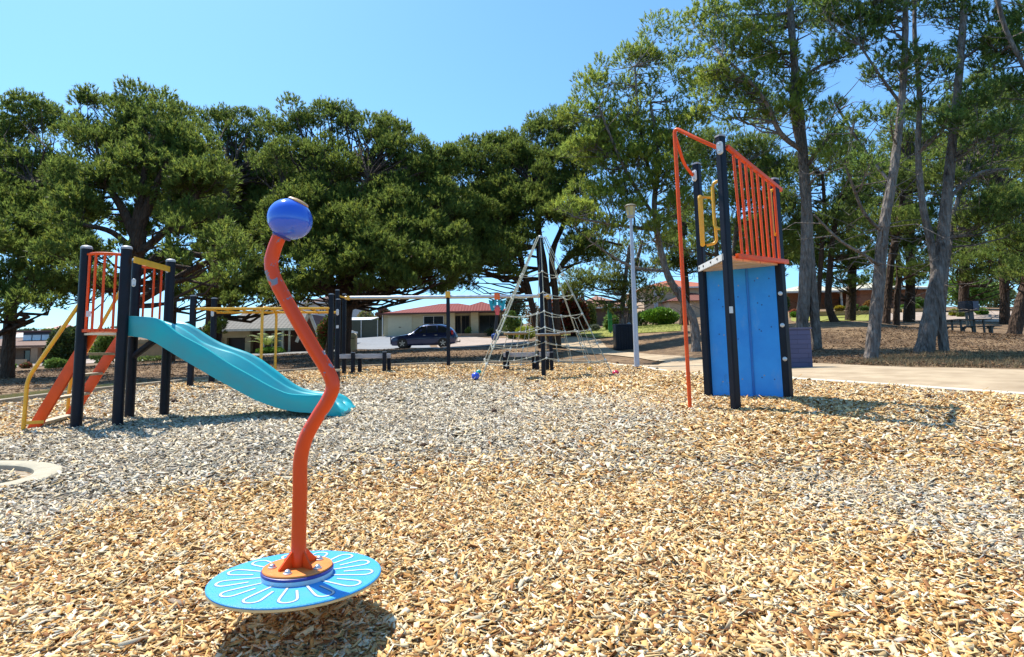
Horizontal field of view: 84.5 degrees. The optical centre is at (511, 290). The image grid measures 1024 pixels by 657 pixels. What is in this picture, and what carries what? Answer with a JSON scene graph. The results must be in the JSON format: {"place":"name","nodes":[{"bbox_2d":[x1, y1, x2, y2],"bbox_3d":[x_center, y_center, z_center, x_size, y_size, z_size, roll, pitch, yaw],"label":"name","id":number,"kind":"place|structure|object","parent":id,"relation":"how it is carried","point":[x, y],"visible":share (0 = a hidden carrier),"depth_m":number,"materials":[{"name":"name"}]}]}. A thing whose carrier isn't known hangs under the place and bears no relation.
{"place":"outdoors","nodes":[
{"label":"outdoors","id":0,"kind":"place"},
{"bbox_2d":[251,350,334,354],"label":"side street","id":1,"kind":"structure","parent":0,"point":[297,352],"depth_m":36.77,"materials":[{"name":"asphalt"}]},
{"bbox_2d":[357,336,439,348],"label":"driveway","id":2,"kind":"structure","parent":0,"point":[380,342],"depth_m":46.15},
{"bbox_2d":[390,324,459,347],"bbox_3d":[-6.077,3.199,39.730,4.853,1.690,2.075,-1,-6,0],"label":"parked car","id":3,"kind":"object","parent":2,"relation":"on","point":[430,334],"visible":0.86,"depth_m":38.91,"materials":[{"name":"blue metal"}]},
{"bbox_2d":[437,336,529,348],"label":"gravel verge","id":4,"kind":"structure","parent":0,"point":[467,341],"depth_m":43.20,"materials":[{"name":"gravel"}]},
{"bbox_2d":[0,307,1023,395],"bbox_3d":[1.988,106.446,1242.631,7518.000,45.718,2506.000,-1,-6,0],"label":"ground","id":5,"kind":"structure","parent":0,"point":[665,343],"depth_m":22.73,"materials":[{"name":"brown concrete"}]},
{"bbox_2d":[18,361,32,367],"bbox_3d":[-34.264,5.265,39.708,0.956,0.617,0.786,-1,-6,0],"label":"flower bush","id":6,"kind":"object","parent":5,"relation":"on","point":[26,364],"visible":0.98,"depth_m":39.58,"materials":[{"name":"brown plant"}]},
{"bbox_2d":[0,330,101,362],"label":"brown house","id":7,"kind":"structure","parent":5,"relation":"on","point":[28,342],"depth_m":45.54,"materials":[{"name":"brick"}]},
{"bbox_2d":[23,350,30,360],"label":"window","id":8,"kind":"structure","parent":7,"relation":"in","point":[26,355],"depth_m":45.43,"materials":[{"name":"grey glass"}]},
{"bbox_2d":[42,357,67,368],"bbox_3d":[-30.543,4.864,37.736,1.746,0.901,1.366,-1,-6,0],"label":"flower bush","id":9,"kind":"object","parent":5,"relation":"on","point":[55,362],"visible":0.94,"depth_m":37.45,"materials":[{"name":"green plant"}]},
{"bbox_2d":[0,85,113,378],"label":"pine tree","id":10,"kind":"object","parent":5,"relation":"on","point":[19,180],"visible":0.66,"depth_m":20.75,"materials":[{"name":"green plant"}]},
{"bbox_2d":[0,163,118,310],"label":"pine tree","id":11,"kind":"object","parent":5,"relation":"on","point":[98,292],"visible":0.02,"depth_m":29.04,"materials":[{"name":"green plant"}]},
{"bbox_2d":[43,325,90,359],"bbox_3d":[-31.550,3.960,39.841,2.804,3.082,2.666,-1,-6,0],"label":"garden shrub","id":12,"kind":"object","parent":5,"relation":"on","point":[63,347],"visible":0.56,"depth_m":39.16,"materials":[{"name":"green plant"}]},
{"bbox_2d":[89,336,114,362],"bbox_3d":[-26.596,3.756,36.858,2.071,2.477,1.767,-1,-6,0],"label":"garden shrub","id":13,"kind":"object","parent":5,"relation":"on","point":[102,343],"visible":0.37,"depth_m":36.42,"materials":[{"name":"green plant"}]},
{"bbox_2d":[23,73,264,366],"bbox_3d":[-12.146,-2.880,18.719,11.721,11.648,5.874,-4,-7,25],"label":"pine tree","id":14,"kind":"object","parent":5,"relation":"on","point":[169,147],"visible":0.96,"depth_m":18.62,"materials":[{"name":"green plant"}]},
{"bbox_2d":[137,355,161,361],"bbox_3d":[-23.417,4.444,36.664,2.054,0.571,1.769,-1,-6,0],"label":"garden shrub","id":15,"kind":"object","parent":5,"relation":"on","point":[148,358],"visible":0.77,"depth_m":36.23,"materials":[{"name":"green plant"}]},
{"bbox_2d":[138,339,180,358],"bbox_3d":[-23.747,4.179,39.797,6.478,1.594,0.100,-1,-6,0],"label":"board fence","id":16,"kind":"object","parent":5,"relation":"on","point":[155,349],"visible":0.09,"depth_m":39.81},
{"bbox_2d":[112,166,256,360],"bbox_3d":[-19.235,-2.350,32.903,11.852,13.057,6.157,-5,-7,34],"label":"pine tree","id":17,"kind":"object","parent":5,"relation":"on","point":[120,227],"visible":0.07,"depth_m":31.95,"materials":[{"name":"green plant"}]},
{"bbox_2d":[174,101,313,342],"bbox_3d":[-13.494,-3.692,27.854,6.097,14.543,10.900,2,-7,-27],"label":"pine tree","id":18,"kind":"object","parent":5,"relation":"on","point":[252,191],"visible":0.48,"depth_m":27.98,"materials":[{"name":"green plant"}]},
{"bbox_2d":[243,333,295,347],"bbox_3d":[-16.321,3.573,38.024,3.201,1.511,2.515,2,-7,-30],"label":"cycad","id":19,"kind":"object","parent":5,"relation":"on","point":[267,341],"visible":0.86,"depth_m":37.80,"materials":[{"name":"green plant"}]},
{"bbox_2d":[255,346,285,353],"bbox_3d":[-16.014,3.949,37.309,1.921,0.659,1.741,-1,-6,0],"label":"fern bed","id":20,"kind":"object","parent":5,"relation":"on","point":[269,349],"visible":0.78,"depth_m":36.94,"materials":[{"name":"green plant"}]},
{"bbox_2d":[209,145,346,352],"bbox_3d":[-13.531,-2.663,32.982,9.700,13.446,7.121,-7,-8,43],"label":"pine tree","id":21,"kind":"object","parent":5,"relation":"on","point":[318,293],"visible":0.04,"depth_m":31.62,"materials":[{"name":"green plant"}]},
{"bbox_2d":[201,305,357,352],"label":"brick house","id":22,"kind":"structure","parent":5,"relation":"on","point":[236,334],"depth_m":40.18,"materials":[{"name":"grey tile"}]},
{"bbox_2d":[229,338,244,350],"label":"garage door","id":23,"kind":"structure","parent":22,"relation":"in","point":[238,343],"depth_m":40.32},
{"bbox_2d":[271,333,281,346],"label":"window","id":24,"kind":"structure","parent":22,"relation":"in","point":[279,338],"depth_m":40.45,"materials":[{"name":"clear glass"}]},
{"bbox_2d":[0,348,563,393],"bbox_3d":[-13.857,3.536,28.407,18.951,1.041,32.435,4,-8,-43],"label":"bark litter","id":25,"kind":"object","parent":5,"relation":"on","point":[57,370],"visible":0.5,"depth_m":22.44,"materials":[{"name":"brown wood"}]},
{"bbox_2d":[0,360,606,402],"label":"timber edging","id":26,"kind":"object","parent":5,"relation":"on","point":[31,397],"visible":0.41,"depth_m":17.70,"materials":[{"name":"wood"}]},
{"bbox_2d":[315,314,334,348],"bbox_3d":[-10.762,2.455,32.946,1.470,2.516,1.196,-1,-6,0],"label":"bottlebrush","id":27,"kind":"object","parent":5,"relation":"on","point":[321,335],"visible":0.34,"depth_m":32.59,"materials":[{"name":"green plant"}]},
{"bbox_2d":[299,296,371,317],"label":"brick house","id":28,"kind":"structure","parent":5,"relation":"on","point":[355,312],"depth_m":75.26,"materials":[{"name":"grey tile"}]},
{"bbox_2d":[351,333,357,350],"bbox_3d":[-9.263,3.014,32.872,0.400,1.107,0.380,-1,-6,0],"label":"letterbox","id":29,"kind":"object","parent":5,"relation":"on","point":[354,336],"visible":0.69,"depth_m":32.72,"materials":[{"name":"beige stone"}]},
{"bbox_2d":[243,91,483,353],"bbox_3d":[-7.056,-3.697,25.738,11.847,14.015,8.582,-1,-6,0],"label":"pine tree","id":30,"kind":"object","parent":5,"relation":"on","point":[397,251],"visible":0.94,"depth_m":24.73,"materials":[{"name":"green plant"}]},
{"bbox_2d":[352,317,378,319],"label":"garden shed","id":31,"kind":"structure","parent":5,"relation":"on","point":[364,318],"depth_m":61.28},
{"bbox_2d":[352,320,381,337],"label":"sheet fence","id":32,"kind":"object","parent":5,"relation":"on","point":[367,328],"visible":0.53,"depth_m":55.93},
{"bbox_2d":[355,309,378,319],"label":"garden tree","id":33,"kind":"object","parent":5,"relation":"on","point":[362,313],"visible":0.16,"depth_m":65.51,"materials":[{"name":"green plant"}]},
{"bbox_2d":[374,306,391,319],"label":"garden tree","id":34,"kind":"object","parent":5,"relation":"on","point":[384,310],"visible":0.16,"depth_m":67.40,"materials":[{"name":"green plant"}]},
{"bbox_2d":[334,153,459,311],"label":"pine tree","id":35,"kind":"object","parent":5,"relation":"on","point":[441,288],"visible":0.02,"depth_m":31.97,"materials":[{"name":"green plant"}]},
{"bbox_2d":[0,362,810,418],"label":"wood chips","id":36,"kind":"object","parent":5,"relation":"on","point":[409,385],"visible":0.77,"depth_m":11.15,"materials":[{"name":"wood"}]},
{"bbox_2d":[377,302,507,336],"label":"brick house","id":37,"kind":"structure","parent":5,"relation":"on","point":[478,318],"depth_m":55.15,"materials":[{"name":"beige tile"}]},
{"bbox_2d":[388,315,411,335],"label":"garage door","id":38,"kind":"structure","parent":37,"relation":"in","point":[397,325],"depth_m":55.10,"materials":[{"name":"beige metal"}]},
{"bbox_2d":[423,316,443,324],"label":"window","id":39,"kind":"structure","parent":37,"relation":"in","point":[426,319],"depth_m":55.19,"materials":[{"name":"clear glass"}]},
{"bbox_2d":[455,316,460,333],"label":"window","id":40,"kind":"structure","parent":37,"relation":"in","point":[457,318],"depth_m":55.12,"materials":[{"name":"black glass"}]},
{"bbox_2d":[462,316,468,333],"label":"window","id":41,"kind":"structure","parent":37,"relation":"in","point":[465,319],"depth_m":55.15,"materials":[{"name":"black glass"}]},
{"bbox_2d":[479,315,499,334],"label":"window","id":42,"kind":"structure","parent":37,"relation":"in","point":[485,321],"depth_m":55.15,"materials":[{"name":"black glass"}]},
{"bbox_2d":[435,177,541,322],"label":"pine tree","id":43,"kind":"object","parent":5,"relation":"on","point":[506,278],"visible":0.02,"depth_m":34.05,"materials":[{"name":"green plant"}]},
{"bbox_2d":[0,365,1015,656],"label":"wood chip bed","id":44,"kind":"object","parent":5,"relation":"on","point":[22,473],"depth_m":4.35,"materials":[{"name":"wood"}]},
{"bbox_2d":[0,460,62,492],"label":"concrete ring","id":45,"kind":"object","parent":44,"relation":"on","point":[38,469],"visible":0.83,"depth_m":4.97,"materials":[{"name":"concrete"}]},
{"bbox_2d":[21,245,355,429],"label":"slide tower","id":46,"kind":"structure","parent":44,"relation":"on","point":[252,376],"depth_m":7.40,"materials":[{"name":"blue plastic"}]},
{"bbox_2d":[187,293,340,385],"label":"monkey bars","id":47,"kind":"object","parent":44,"relation":"on","point":[214,308],"visible":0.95,"depth_m":15.04,"materials":[{"name":"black metal"}]},
{"bbox_2d":[339,352,390,372],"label":"balance beam","id":48,"kind":"structure","parent":44,"relation":"on","point":[385,357],"depth_m":16.26,"materials":[{"name":"black plastic"}]},
{"bbox_2d":[334,289,552,367],"bbox_3d":[-2.103,1.282,17.967,6.857,2.704,0.719,-1,-6,-2],"label":"track ride","id":49,"kind":"object","parent":44,"relation":"on","point":[447,296],"visible":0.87,"depth_m":18.03,"materials":[{"name":"black metal"}]},
{"bbox_2d":[489,293,505,339],"bbox_3d":[-0.465,0.831,18.007,0.560,1.508,0.263,-1,-6,0],"label":"hanging trolley","id":50,"kind":"object","parent":49,"relation":"hanging from","point":[495,306],"visible":0.92,"depth_m":18.00,"materials":[{"name":"blue plastic"}]},
{"bbox_2d":[471,372,479,380],"bbox_3d":[-0.886,2.130,13.706,0.201,0.294,0.201,-1,-6,0],"label":"anchor ball","id":51,"kind":"object","parent":44,"relation":"on","point":[476,375],"visible":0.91,"depth_m":13.64,"materials":[{"name":"plastic"}]},
{"bbox_2d":[0,378,1023,501],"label":"wood chips","id":52,"kind":"object","parent":44,"relation":"on","point":[142,447],"visible":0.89,"depth_m":5.28,"materials":[{"name":"wood"}]},
{"bbox_2d":[503,350,553,369],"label":"balance beam","id":53,"kind":"structure","parent":44,"relation":"on","point":[535,366],"depth_m":16.84,"materials":[{"name":"black plastic"}]},
{"bbox_2d":[480,235,612,379],"bbox_3d":[0.728,0.465,15.182,3.566,3.909,2.237,0,-6,-12],"label":"rope pyramid","id":54,"kind":"object","parent":44,"relation":"on","point":[543,334],"visible":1,"depth_m":14.91,"materials":[{"name":"fabric"}]},
{"bbox_2d":[624,204,639,366],"bbox_3d":[3.412,-0.113,15.788,0.350,4.752,0.350,-1,-6,0],"label":"lamp post","id":55,"kind":"object","parent":44,"relation":"on","point":[630,210],"visible":0.95,"depth_m":15.73,"materials":[{"name":"metal"}]},
{"bbox_2d":[673,128,793,409],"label":"climbing tower","id":56,"kind":"structure","parent":44,"relation":"on","point":[745,335],"depth_m":6.96,"materials":[{"name":"blue plastic"}]},
{"bbox_2d":[0,453,1023,656],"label":"wood chips","id":57,"kind":"object","parent":5,"relation":"on","point":[55,547],"visible":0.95,"depth_m":2.73,"materials":[{"name":"wood"}]},
{"bbox_2d":[205,196,380,612],"bbox_3d":[-0.889,0.390,2.374,0.664,1.620,0.664,-1,-6,0],"label":"standing spinner","id":58,"kind":"object","parent":57,"relation":"on","point":[300,576],"visible":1,"depth_m":2.31,"materials":[{"name":"orange metal"}]},
{"bbox_2d":[502,310,523,338],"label":"green shrub","id":59,"kind":"object","parent":5,"relation":"on","point":[511,324],"visible":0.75,"depth_m":46.61,"materials":[{"name":"green plant"}]},
{"bbox_2d":[505,290,525,323],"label":"garden tree","id":60,"kind":"object","parent":5,"relation":"on","point":[517,308],"visible":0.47,"depth_m":65.44,"materials":[{"name":"green plant"}]},
{"bbox_2d":[515,325,535,338],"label":"lime shrub","id":61,"kind":"object","parent":5,"relation":"on","point":[531,335],"visible":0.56,"depth_m":41.66,"materials":[{"name":"green plant"}]},
{"bbox_2d":[430,104,621,347],"bbox_3d":[0.383,-4.013,28.610,10.307,14.573,7.753,0,-6,-11],"label":"pine tree","id":62,"kind":"object","parent":5,"relation":"on","point":[537,184],"visible":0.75,"depth_m":27.94,"materials":[{"name":"green plant"}]},
{"bbox_2d":[524,302,539,331],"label":"flame tree","id":63,"kind":"object","parent":5,"relation":"on","point":[529,312],"visible":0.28,"depth_m":53.81,"materials":[{"name":"green plant"}]},
{"bbox_2d":[559,289,591,335],"bbox_3d":[3.648,1.299,34.061,2.292,3.096,1.905,1,-6,-15],"label":"red shrub","id":64,"kind":"object","parent":5,"relation":"on","point":[573,310],"visible":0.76,"depth_m":33.53,"materials":[{"name":"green plant"}]},
{"bbox_2d":[585,296,638,325],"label":"brick house","id":65,"kind":"structure","parent":5,"relation":"on","point":[600,314],"depth_m":58.04,"materials":[{"name":"brick"}]},
{"bbox_2d":[558,237,674,323],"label":"pine tree","id":66,"kind":"object","parent":5,"relation":"on","point":[588,281],"visible":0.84,"depth_m":29.94,"materials":[{"name":"green plant"}]},
{"bbox_2d":[612,323,633,350],"bbox_3d":[5.005,2.056,25.212,0.891,1.251,0.800,-1,-6,0],"label":"litter bin","id":67,"kind":"object","parent":5,"relation":"on","point":[622,336],"visible":0.74,"depth_m":24.84,"materials":[{"name":"blue plastic"}]},
{"bbox_2d":[543,7,716,351],"bbox_3d":[4.497,-4.580,20.653,6.970,14.005,4.585,1,-6,-21],"label":"pine tree","id":68,"kind":"object","parent":5,"relation":"on","point":[603,143],"visible":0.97,"depth_m":20.20,"materials":[{"name":"green plant"}]},
{"bbox_2d":[620,280,699,316],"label":"two storey house","id":69,"kind":"structure","parent":5,"relation":"on","point":[694,291],"depth_m":62.12,"materials":[{"name":"brick"}]},
{"bbox_2d":[634,203,720,324],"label":"pine tree","id":70,"kind":"object","parent":5,"relation":"on","point":[675,262],"visible":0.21,"depth_m":39.98,"materials":[{"name":"green plant"}]},
{"bbox_2d":[652,87,816,261],"bbox_3d":[11.253,-4.205,28.720,8.707,13.768,4.927,-1,-6,0],"label":"pine tree","id":71,"kind":"object","parent":5,"relation":"on","point":[746,146],"visible":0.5,"depth_m":28.33,"materials":[{"name":"green plant"}]},
{"bbox_2d":[704,156,814,276],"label":"pine tree","id":72,"kind":"object","parent":5,"relation":"on","point":[789,257],"visible":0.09,"depth_m":35.98,"materials":[{"name":"green plant"}]},
{"bbox_2d":[676,0,885,349],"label":"pine tree","id":73,"kind":"object","parent":5,"relation":"on","point":[721,75],"visible":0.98,"depth_m":18.30,"materials":[{"name":"green plant"}]},
{"bbox_2d":[789,327,812,367],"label":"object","id":74,"kind":"structure","parent":5,"relation":"on","point":[800,347],"depth_m":11.56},
{"bbox_2d":[607,362,1023,393],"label":"kerb","id":75,"kind":"structure","parent":5,"relation":"on","point":[946,388],"depth_m":7.38,"materials":[{"name":"concrete"}]},
{"bbox_2d":[756,142,884,321],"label":"pine tree","id":76,"kind":"object","parent":5,"relation":"on","point":[836,212],"visible":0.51,"depth_m":26.23,"materials":[{"name":"green plant"}]},
{"bbox_2d":[788,311,868,317],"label":"retaining wall","id":77,"kind":"structure","parent":5,"relation":"on","point":[823,313],"depth_m":43.85,"materials":[{"name":"stone"}]},
{"bbox_2d":[783,123,887,320],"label":"pine tree","id":78,"kind":"object","parent":5,"relation":"on","point":[851,273],"visible":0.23,"depth_m":37.73,"materials":[{"name":"green plant"}]},
{"bbox_2d":[786,283,926,310],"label":"brick house","id":79,"kind":"structure","parent":5,"relation":"on","point":[864,294],"depth_m":51.74,"materials":[{"name":"brown brick"}]},
{"bbox_2d":[769,0,978,359],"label":"pine tree","id":80,"kind":"object","parent":5,"relation":"on","point":[872,18],"visible":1,"depth_m":14.74,"materials":[{"name":"green plant"}]},
{"bbox_2d":[838,98,941,326],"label":"pine tree","id":81,"kind":"object","parent":5,"relation":"on","point":[893,259],"visible":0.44,"depth_m":28.06,"materials":[{"name":"green plant"}]},
{"bbox_2d":[852,119,957,321],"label":"pine tree","id":82,"kind":"object","parent":5,"relation":"on","point":[909,314],"visible":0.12,"depth_m":35.96,"materials":[{"name":"green plant"}]},
{"bbox_2d":[810,326,1023,367],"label":"bark litter","id":83,"kind":"object","parent":5,"relation":"on","point":[992,335],"visible":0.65,"depth_m":16.77,"materials":[{"name":"brown wood"}]},
{"bbox_2d":[915,296,923,308],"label":"garden tree","id":84,"kind":"object","parent":5,"relation":"on","point":[919,300],"visible":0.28,"depth_m":47.61,"materials":[{"name":"green plant"}]},
{"bbox_2d":[838,348,1023,367],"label":"dry grass tufts","id":85,"kind":"object","parent":5,"relation":"on","point":[938,355],"visible":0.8,"depth_m":12.89,"materials":[{"name":"plant"}]},
{"bbox_2d":[864,0,1023,353],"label":"pine tree","id":86,"kind":"object","parent":5,"relation":"on","point":[1007,31],"visible":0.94,"depth_m":16.20,"materials":[{"name":"green plant"}]},
{"bbox_2d":[893,100,1023,334],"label":"pine tree","id":87,"kind":"object","parent":5,"relation":"on","point":[992,207],"visible":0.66,"depth_m":20.04,"materials":[{"name":"green plant"}]},
{"bbox_2d":[918,67,1021,308],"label":"pine tree","id":88,"kind":"object","parent":5,"relation":"on","point":[965,275],"visible":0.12,"depth_m":39.40,"materials":[{"name":"green plant"}]},
{"bbox_2d":[947,277,999,307],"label":"garden tree","id":89,"kind":"object","parent":5,"relation":"on","point":[973,291],"visible":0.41,"depth_m":45.57,"materials":[{"name":"green plant"}]},
{"bbox_2d":[947,318,1001,332],"bbox_3d":[20.158,1.692,24.919,2.300,0.879,1.800,-1,-6,0],"label":"picnic table","id":90,"kind":"object","parent":5,"relation":"on","point":[983,325],"visible":0.73,"depth_m":24.64,"materials":[{"name":"metal"}]},
{"bbox_2d":[974,308,989,314],"bbox_3d":[33.334,1.489,39.986,0.926,0.659,0.858,4,-7,-38],"label":"garden shrub","id":91,"kind":"object","parent":5,"relation":"on","point":[981,312],"visible":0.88,"depth_m":39.79,"materials":[{"name":"green plant"}]},
{"bbox_2d":[947,89,1023,323],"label":"pine tree","id":92,"kind":"object","parent":5,"relation":"on","point":[1001,255],"visible":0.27,"depth_m":31.80,"materials":[{"name":"green plant"}]},
{"bbox_2d":[979,281,1016,307],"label":"garden tree","id":93,"kind":"object","parent":5,"relation":"on","point":[995,302],"visible":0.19,"depth_m":49.62,"materials":[{"name":"green plant"}]},
{"bbox_2d":[980,86,1023,334],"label":"pine tree","id":94,"kind":"object","parent":5,"relation":"on","point":[1016,323],"visible":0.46,"depth_m":21.88,"materials":[{"name":"green plant"}]},
{"bbox_2d":[985,126,1023,262],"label":"pine tree","id":95,"kind":"object","parent":5,"relation":"on","point":[1012,200],"visible":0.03,"depth_m":34.72,"materials":[{"name":"green plant"}]},
{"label":"grass strip","id":96,"kind":"structure","parent":5,"relation":"on","visible":0},
{"bbox_2d":[0,382,144,398],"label":"short grass","id":97,"kind":"structure","parent":96,"relation":"on","point":[11,395],"depth_m":12.21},
{"bbox_2d":[0,0,1023,329],"label":"sky","id":98,"kind":"structure","parent":0,"point":[452,68],"materials":[{"name":"blue"}]},
{"bbox_2d":[562,324,681,337],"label":"verge lawn","id":99,"kind":"structure","parent":0,"point":[603,333],"depth_m":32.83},
{"bbox_2d":[584,300,596,330],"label":"weeping shrub","id":100,"kind":"object","parent":99,"relation":"on","point":[593,315],"visible":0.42,"depth_m":44.71,"materials":[{"name":"green plant"}]},
{"bbox_2d":[588,324,600,330],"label":"grey shrub","id":101,"kind":"object","parent":99,"relation":"on","point":[595,327],"visible":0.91,"depth_m":41.72,"materials":[{"name":"green plant"}]},
{"bbox_2d":[607,304,612,332],"bbox_3d":[5.748,1.633,32.995,0.240,2.030,0.120,-1,-6,0],"label":"marker post","id":102,"kind":"object","parent":99,"relation":"on","point":[610,327],"visible":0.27,"depth_m":32.91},
{"bbox_2d":[603,314,618,329],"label":"strappy plant","id":103,"kind":"object","parent":99,"relation":"on","point":[614,321],"visible":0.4,"depth_m":42.70,"materials":[{"name":"green plant"}]},
{"bbox_2d":[632,310,646,325],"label":"dark shrub","id":104,"kind":"object","parent":99,"relation":"on","point":[641,322],"visible":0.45,"depth_m":46.82,"materials":[{"name":"green plant"}]},
{"bbox_2d":[640,306,679,324],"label":"round hedge","id":105,"kind":"object","parent":99,"relation":"on","point":[658,315],"visible":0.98,"depth_m":45.23,"materials":[{"name":"green plant"}]},
{"bbox_2d":[561,337,1023,391],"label":"paved path","id":106,"kind":"structure","parent":0,"point":[994,379],"depth_m":9.53,"materials":[{"name":"concrete"}]},
{"bbox_2d":[791,315,868,321],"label":"front lawn","id":107,"kind":"structure","parent":0,"point":[862,318],"depth_m":41.24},
{"bbox_2d":[891,311,1011,321],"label":"street","id":108,"kind":"structure","parent":0,"point":[977,316],"depth_m":38.73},
{"bbox_2d":[958,301,978,325],"bbox_3d":[24.344,1.252,29.970,0.737,1.407,0.525,-1,-6,0],"label":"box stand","id":109,"kind":"object","parent":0,"point":[971,305],"visible":0.81,"depth_m":29.89,"materials":[{"name":"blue metal"}]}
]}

